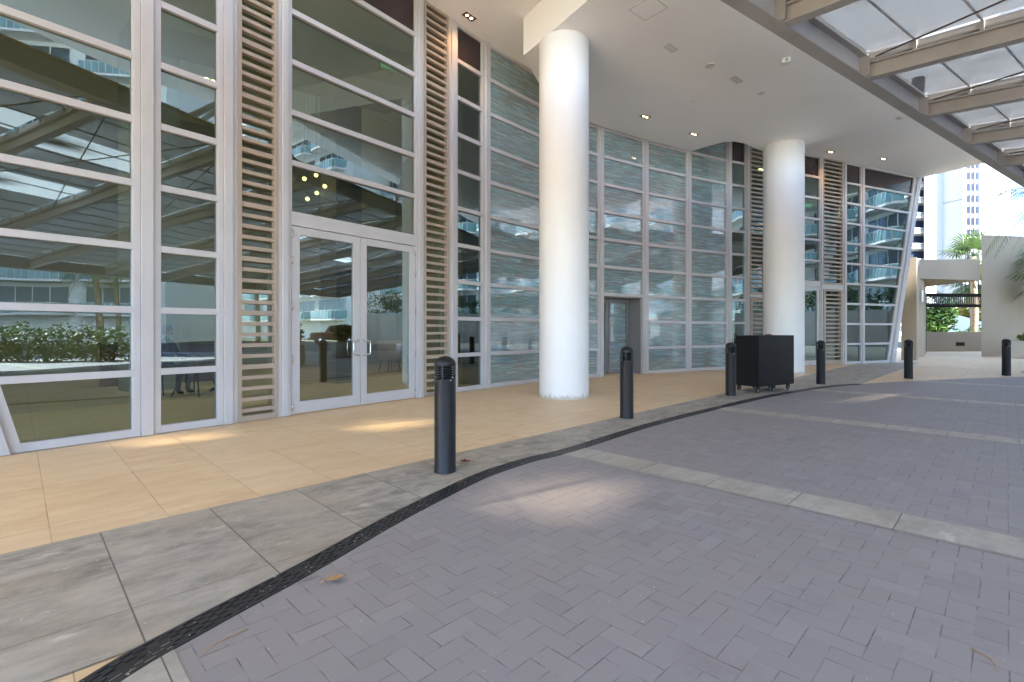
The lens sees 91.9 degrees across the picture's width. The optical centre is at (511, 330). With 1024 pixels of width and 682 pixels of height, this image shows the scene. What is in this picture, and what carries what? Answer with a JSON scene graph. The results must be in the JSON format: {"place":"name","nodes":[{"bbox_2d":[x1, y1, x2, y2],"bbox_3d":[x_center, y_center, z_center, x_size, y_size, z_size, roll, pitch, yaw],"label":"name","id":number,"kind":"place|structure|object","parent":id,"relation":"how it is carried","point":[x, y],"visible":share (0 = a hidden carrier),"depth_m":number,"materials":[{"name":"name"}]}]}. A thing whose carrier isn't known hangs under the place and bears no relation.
{"place":"outdoors","nodes":[
{"label":"outdoors","id":0,"kind":"place"},
{"bbox_2d":[0,348,1023,681],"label":"walkway","id":1,"kind":"structure","parent":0,"point":[56,494],"depth_m":5.33,"materials":[{"name":"beige tile"}]},
{"bbox_2d":[0,362,903,649],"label":"stone border","id":2,"kind":"object","parent":1,"relation":"on","point":[58,586],"visible":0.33,"depth_m":3.06,"materials":[{"name":"grey stone"}]},
{"bbox_2d":[434,356,455,473],"bbox_3d":[-0.612,0.758,4.530,0.204,1.050,0.204,0,0,-38],"label":"bollard","id":3,"kind":"object","parent":2,"relation":"on","point":[444,422],"visible":1,"depth_m":4.45,"materials":[{"name":"metal"}]},
{"bbox_2d":[620,346,633,418],"bbox_3d":[1.690,0.758,7.290,0.204,1.050,0.204,0,0,-25],"label":"bollard","id":4,"kind":"object","parent":2,"relation":"on","point":[626,387],"visible":1,"depth_m":7.21,"materials":[{"name":"metal"}]},
{"bbox_2d":[725,342,735,395],"bbox_3d":[4.340,0.758,9.820,0.204,1.050,0.204,0,0,-5],"label":"bollard","id":5,"kind":"object","parent":2,"relation":"on","point":[730,372],"visible":1,"depth_m":9.74,"materials":[{"name":"metal"}]},
{"bbox_2d":[734,333,793,392],"bbox_3d":[5.441,0.670,10.692,1.333,1.225,0.560,0,0,-32],"label":"utility cart","id":6,"kind":"object","parent":2,"relation":"on","point":[765,360],"visible":1,"depth_m":10.39,"materials":[{"name":"black laminate"}]},
{"bbox_2d":[816,340,825,383],"bbox_3d":[7.430,0.758,11.910,0.204,1.050,0.204,0,0,5],"label":"bollard","id":7,"kind":"object","parent":2,"relation":"on","point":[821,362],"visible":1,"depth_m":11.84,"materials":[{"name":"metal"}]},
{"bbox_2d":[0,362,916,681],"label":"border strip","id":8,"kind":"object","parent":1,"relation":"on","point":[56,654],"visible":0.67,"depth_m":2.12,"materials":[{"name":"grey stone"}]},
{"bbox_2d":[78,384,860,681],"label":"drain grating","id":9,"kind":"object","parent":1,"relation":"on","point":[191,629],"visible":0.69,"depth_m":2.60,"materials":[{"name":"metal"}]},
{"bbox_2d":[0,0,1023,455],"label":"hotel building","id":10,"kind":"structure","parent":1,"relation":"on","point":[218,212],"depth_m":9.15,"materials":[{"name":"paint"}]},
{"bbox_2d":[0,0,132,451],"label":"window","id":11,"kind":"structure","parent":10,"relation":"in","point":[66,66],"depth_m":5.52,"materials":[{"name":"glass"}]},
{"bbox_2d":[160,0,217,432],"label":"window","id":12,"kind":"structure","parent":10,"relation":"in","point":[188,28],"depth_m":6.47,"materials":[{"name":"glass"}]},
{"bbox_2d":[291,226,359,413],"bbox_3d":[-2.987,-0.161,7.994,0.805,2.863,0.997,0,0,0],"label":"door","id":13,"kind":"structure","parent":10,"relation":"in","point":[325,266],"depth_m":7.97,"materials":[{"name":"glass"}]},
{"bbox_2d":[291,0,415,239],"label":"window","id":14,"kind":"structure","parent":10,"relation":"in","point":[353,62],"depth_m":8.42,"materials":[{"name":"glass"}]},
{"bbox_2d":[360,237,415,404],"bbox_3d":[-2.233,-0.161,8.952,0.829,2.863,0.978,0,0,0],"label":"door","id":15,"kind":"structure","parent":10,"relation":"in","point":[387,269],"depth_m":8.92,"materials":[{"name":"glass"}]},
{"bbox_2d":[461,11,476,21],"bbox_3d":[-0.870,-6.380,10.070,0.150,0.013,0.300,0,0,40],"label":"ceiling light","id":16,"kind":"object","parent":10,"relation":"attached to","point":[468,16],"visible":1,"depth_m":10.06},
{"bbox_2d":[457,23,481,391],"bbox_3d":[-0.931,-2.552,10.611,0.580,7.670,0.696,0,0,0],"label":"window","id":17,"kind":"structure","parent":10,"relation":"in","point":[469,46],"depth_m":10.61,"materials":[{"name":"glass"}]},
{"bbox_2d":[491,46,538,387],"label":"window","id":18,"kind":"structure","parent":10,"relation":"in","point":[514,86],"depth_m":11.71,"materials":[{"name":"glass"}]},
{"bbox_2d":[589,122,597,377],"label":"window","id":19,"kind":"structure","parent":10,"relation":"in","point":[593,128],"depth_m":13.62,"materials":[{"name":"glass"}]},
{"bbox_2d":[604,299,608,373],"bbox_3d":[2.554,0.170,14.481,0.685,2.203,0.090,0,0,-32],"label":"door frame","id":20,"kind":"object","parent":10,"relation":"in","point":[606,317],"depth_m":14.61,"materials":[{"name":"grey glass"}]},
{"bbox_2d":[604,128,642,297],"bbox_3d":[3.192,-3.677,14.249,1.397,5.420,0.932,0,0,0],"label":"window","id":21,"kind":"structure","parent":10,"relation":"in","point":[623,153],"depth_m":14.25,"materials":[{"name":"glass"}]},
{"bbox_2d":[639,114,649,118],"bbox_3d":[3.500,-5.612,13.000,0.300,0.013,0.150,0,0,-33],"label":"ceiling light","id":22,"kind":"object","parent":10,"relation":"attached to","point":[644,116],"visible":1,"depth_m":12.99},
{"bbox_2d":[629,0,667,20],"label":"access hatch","id":23,"kind":"object","parent":10,"relation":"attached to","point":[644,10],"visible":1,"depth_m":8.63,"materials":[{"name":"paint"}]},
{"bbox_2d":[649,141,685,373],"bbox_3d":[4.745,-2.552,15.175,1.488,7.670,0.893,0,0,0],"label":"window","id":24,"kind":"structure","parent":10,"relation":"in","point":[667,164],"depth_m":15.18,"materials":[{"name":"glass"}]},
{"bbox_2d":[663,44,677,52],"bbox_3d":[3.160,-5.616,9.850,0.320,0.008,0.140,0,0,-40],"label":"ceiling vent","id":25,"kind":"object","parent":10,"relation":"attached to","point":[671,46],"visible":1,"depth_m":9.85,"materials":[{"name":"metal"}]},
{"bbox_2d":[691,142,726,370],"bbox_3d":[6.357,-2.552,16.036,1.500,7.670,0.822,0,0,0],"label":"window","id":26,"kind":"structure","parent":10,"relation":"in","point":[709,163],"depth_m":16.05,"materials":[{"name":"glass"}]},
{"bbox_2d":[705,63,714,68],"bbox_3d":[4.200,-5.613,10.500,0.200,0.014,0.200,0,0,0],"label":"smoke detector","id":27,"kind":"object","parent":10,"relation":"attached to","point":[709,65],"visible":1,"depth_m":10.49,"materials":[{"name":"paint"}]},
{"bbox_2d":[729,76,742,83],"bbox_3d":[5.020,-5.616,11.090,0.360,0.008,0.140,0,0,-40],"label":"ceiling vent","id":28,"kind":"object","parent":10,"relation":"attached to","point":[735,77],"visible":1,"depth_m":11.07,"materials":[{"name":"metal"}]},
{"bbox_2d":[732,142,744,342],"bbox_3d":[7.575,-2.552,16.623,0.654,7.670,0.295,0,0,-6],"label":"window","id":29,"kind":"structure","parent":10,"relation":"in","point":[738,149],"depth_m":16.65,"materials":[{"name":"glass"}]},
{"bbox_2d":[750,298,762,334],"bbox_3d":[8.552,0.077,17.035,1.006,2.388,0.512,0,0,0],"label":"louver panel","id":30,"kind":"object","parent":10,"relation":"in","point":[756,304],"depth_m":16.99,"materials":[{"name":"metal"}]},
{"bbox_2d":[781,57,790,66],"bbox_3d":[5.648,-5.558,10.207,0.150,0.125,0.190,0,0,20],"label":"security camera","id":31,"kind":"object","parent":10,"relation":"attached to","point":[785,61],"visible":1,"depth_m":10.15,"materials":[{"name":"white plastic"}]},
{"bbox_2d":[805,154,819,283],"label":"window","id":32,"kind":"structure","parent":10,"relation":"in","point":[812,163],"depth_m":18.11,"materials":[{"name":"glass"}]},
{"bbox_2d":[805,286,819,365],"bbox_3d":[10.794,-0.161,17.994,1.059,2.863,0.534,0,0,0],"label":"door","id":33,"kind":"structure","parent":10,"relation":"in","point":[812,301],"depth_m":18.08,"materials":[{"name":"glass"}]},
{"bbox_2d":[823,289,843,364],"bbox_3d":[11.982,-0.123,18.527,1.052,2.788,0.532,0,0,0],"label":"louver panel","id":34,"kind":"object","parent":10,"relation":"in","point":[833,335],"depth_m":18.58,"materials":[{"name":"beige metal"}]},
{"bbox_2d":[847,163,860,363],"bbox_3d":[13.093,-2.552,19.024,0.862,7.670,0.385,0,0,-4],"label":"window","id":35,"kind":"structure","parent":10,"relation":"in","point":[853,170],"depth_m":19.05,"materials":[{"name":"glass"}]},
{"bbox_2d":[720,0,1023,371],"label":"glass canopy","id":36,"kind":"object","parent":10,"relation":"attached to","point":[989,50],"visible":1,"depth_m":7.90,"materials":[{"name":"glass"}]},
{"bbox_2d":[865,166,913,362],"bbox_3d":[15.180,-2.552,19.932,3.266,7.670,0.098,0,0,-24],"label":"window","id":37,"kind":"structure","parent":10,"relation":"in","point":[887,193],"depth_m":19.74,"materials":[{"name":"glass"}]},
{"bbox_2d":[904,339,912,378],"bbox_3d":[10.620,0.758,13.260,0.204,1.050,0.204,0,0,15],"label":"bollard","id":38,"kind":"object","parent":1,"relation":"on","point":[908,361],"visible":1,"depth_m":13.18,"materials":[{"name":"metal"}]},
{"bbox_2d":[926,332,980,351],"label":"wall","id":39,"kind":"structure","parent":1,"relation":"on","point":[950,341],"depth_m":30.41,"materials":[{"name":"grey concrete"}]},
{"bbox_2d":[901,235,1023,359],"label":"portal wall","id":40,"kind":"structure","parent":1,"relation":"on","point":[1002,315],"depth_m":24.76,"materials":[{"name":"beige paint"}]},
{"bbox_2d":[926,293,980,306],"bbox_3d":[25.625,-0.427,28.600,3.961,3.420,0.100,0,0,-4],"label":"railing","id":41,"kind":"structure","parent":40,"relation":"attached to","point":[953,296],"depth_m":28.55,"materials":[{"name":"black metal"}]},
{"bbox_2d":[937,227,999,331],"bbox_3d":[29.215,-2.657,31.357,4.019,7.912,3.935,0,0,-45],"label":"palm tree","id":42,"kind":"object","parent":1,"relation":"on","point":[970,241],"visible":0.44,"depth_m":31.28,"materials":[{"name":"green plant"}]},
{"bbox_2d":[985,188,1023,280],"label":"palm tree","id":43,"kind":"object","parent":1,"relation":"on","point":[1016,189],"visible":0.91,"depth_m":22.43,"materials":[{"name":"green plant"}]},
{"bbox_2d":[1001,339,1010,375],"bbox_3d":[14.100,0.758,14.120,0.204,1.050,0.204,0,0,25],"label":"bollard","id":44,"kind":"object","parent":1,"relation":"on","point":[1005,359],"visible":1,"depth_m":14.06,"materials":[{"name":"metal"}]},
{"bbox_2d":[1005,253,1023,301],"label":"palm tree","id":45,"kind":"object","parent":1,"relation":"on","point":[1019,294],"visible":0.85,"depth_m":24.55,"materials":[{"name":"green plant"}]},
{"bbox_2d":[174,377,1023,681],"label":"driveway","id":46,"kind":"structure","parent":0,"point":[562,569],"depth_m":2.61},
{"bbox_2d":[109,641,189,681],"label":"stone band","id":47,"kind":"object","parent":46,"relation":"on","point":[167,667],"visible":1,"depth_m":1.86,"materials":[{"name":"grey stone"}]},
{"bbox_2d":[201,628,247,653],"bbox_3d":[-1.185,1.276,2.043,0.016,0.006,0.189,0,0,32],"label":"twig","id":48,"kind":"object","parent":46,"relation":"on","point":[223,639],"visible":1,"depth_m":2.04,"materials":[{"name":"brown plant"}]},
{"bbox_2d":[320,574,343,582],"bbox_3d":[-0.909,1.260,2.509,0.064,0.021,0.104,0,0,39],"label":"fallen leaf","id":49,"kind":"object","parent":46,"relation":"on","point":[334,577],"visible":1,"depth_m":2.53,"materials":[{"name":"beige plant"}]},
{"bbox_2d":[562,448,1023,558],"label":"stone band","id":50,"kind":"object","parent":46,"relation":"on","point":[999,543],"visible":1,"depth_m":3.60,"materials":[{"name":"grey stone"}]},
{"bbox_2d":[717,407,1023,444],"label":"stone band","id":51,"kind":"object","parent":46,"relation":"on","point":[931,431],"visible":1,"depth_m":6.60,"materials":[{"name":"grey stone"}]},
{"bbox_2d":[812,389,1023,406],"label":"stone band","id":52,"kind":"object","parent":46,"relation":"on","point":[957,400],"visible":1,"depth_m":9.46,"materials":[{"name":"grey stone"}]},
{"bbox_2d":[918,380,1023,386],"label":"stone band","id":53,"kind":"object","parent":46,"relation":"on","point":[971,383],"visible":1,"depth_m":11.96,"materials":[{"name":"grey stone"}]},
{"bbox_2d":[971,648,999,670],"bbox_3d":[1.849,1.276,1.924,0.027,0.006,0.132,0,0,7],"label":"twig","id":54,"kind":"object","parent":46,"relation":"on","point":[987,657],"visible":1,"depth_m":1.93,"materials":[{"name":"brown plant"}]},
{"bbox_2d":[897,336,900,347],"bbox_3d":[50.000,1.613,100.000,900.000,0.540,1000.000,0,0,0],"label":"ground","id":55,"kind":"structure","parent":0,"point":[899,343],"depth_m":53.27,"materials":[{"name":"white"}]},
{"bbox_2d":[926,298,958,331],"bbox_3d":[28.313,-0.436,33.261,2.692,3.892,2.458,0,0,0],"label":"shrub","id":56,"kind":"object","parent":55,"relation":"on","point":[937,318],"visible":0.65,"depth_m":32.61,"materials":[{"name":"green plant"}]},
{"bbox_2d":[926,290,979,312],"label":"shrub","id":57,"kind":"object","parent":55,"relation":"on","point":[946,301],"visible":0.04,"depth_m":52.02,"materials":[{"name":"green plant"}]},
{"bbox_2d":[899,163,1010,335],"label":"tower block","id":58,"kind":"structure","parent":55,"relation":"on","point":[955,202],"depth_m":107.47,"materials":[{"name":"white concrete"}]},
{"bbox_2d":[911,251,923,259],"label":"window","id":59,"kind":"structure","parent":58,"relation":"in","point":[919,254],"depth_m":111.86,"materials":[{"name":"blue glass"}]},
{"bbox_2d":[912,236,923,244],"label":"window","id":60,"kind":"structure","parent":58,"relation":"in","point":[916,239],"depth_m":111.86,"materials":[{"name":"blue glass"}]},
{"bbox_2d":[915,221,923,229],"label":"window","id":61,"kind":"structure","parent":58,"relation":"in","point":[919,224],"depth_m":111.86,"materials":[{"name":"blue glass"}]},
{"bbox_2d":[917,205,923,213],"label":"window","id":62,"kind":"structure","parent":58,"relation":"in","point":[920,207],"depth_m":111.86,"materials":[{"name":"blue glass"}]},
{"bbox_2d":[919,190,923,198],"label":"window","id":63,"kind":"structure","parent":58,"relation":"in","point":[921,191],"depth_m":111.86,"materials":[{"name":"blue glass"}]},
{"bbox_2d":[945,274,980,326],"bbox_3d":[35.498,-2.044,38.279,3.745,6.694,3.761,0,0,0],"label":"palm tree","id":64,"kind":"object","parent":55,"relation":"on","point":[963,288],"visible":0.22,"depth_m":38.24,"materials":[{"name":"green plant"}]},
{"bbox_2d":[945,299,980,320],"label":"shrub","id":65,"kind":"object","parent":55,"relation":"on","point":[961,310],"visible":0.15,"depth_m":46.53,"materials":[{"name":"green plant"}]},
{"bbox_2d":[947,314,980,331],"bbox_3d":[38.171,-0.092,40.688,9.276,2.750,5.352,0,0,-5],"label":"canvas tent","id":66,"kind":"object","parent":55,"relation":"on","point":[962,324],"visible":0.06,"depth_m":39.62,"materials":[{"name":"white fabric"}]},
{"bbox_2d":[950,325,980,331],"bbox_3d":[31.807,0.457,34.343,3.069,1.866,1.718,0,0,0],"label":"shrub","id":67,"kind":"object","parent":55,"relation":"on","point":[969,329],"visible":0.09,"depth_m":34.30,"materials":[{"name":"green plant"}]},
{"bbox_2d":[1009,341,1023,358],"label":"planter","id":68,"kind":"object","parent":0,"point":[1017,349],"visible":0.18,"depth_m":22.86,"materials":[{"name":"white concrete"}]},
{"bbox_2d":[1015,333,1023,340],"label":"potted plant","id":69,"kind":"object","parent":68,"relation":"in","point":[1020,337],"visible":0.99,"depth_m":22.86,"materials":[{"name":"green plant"}]},
{"bbox_2d":[1010,179,1023,235],"label":"sky","id":70,"kind":"structure","parent":0,"point":[1016,208],"materials":[{"name":"white"}]}
]}

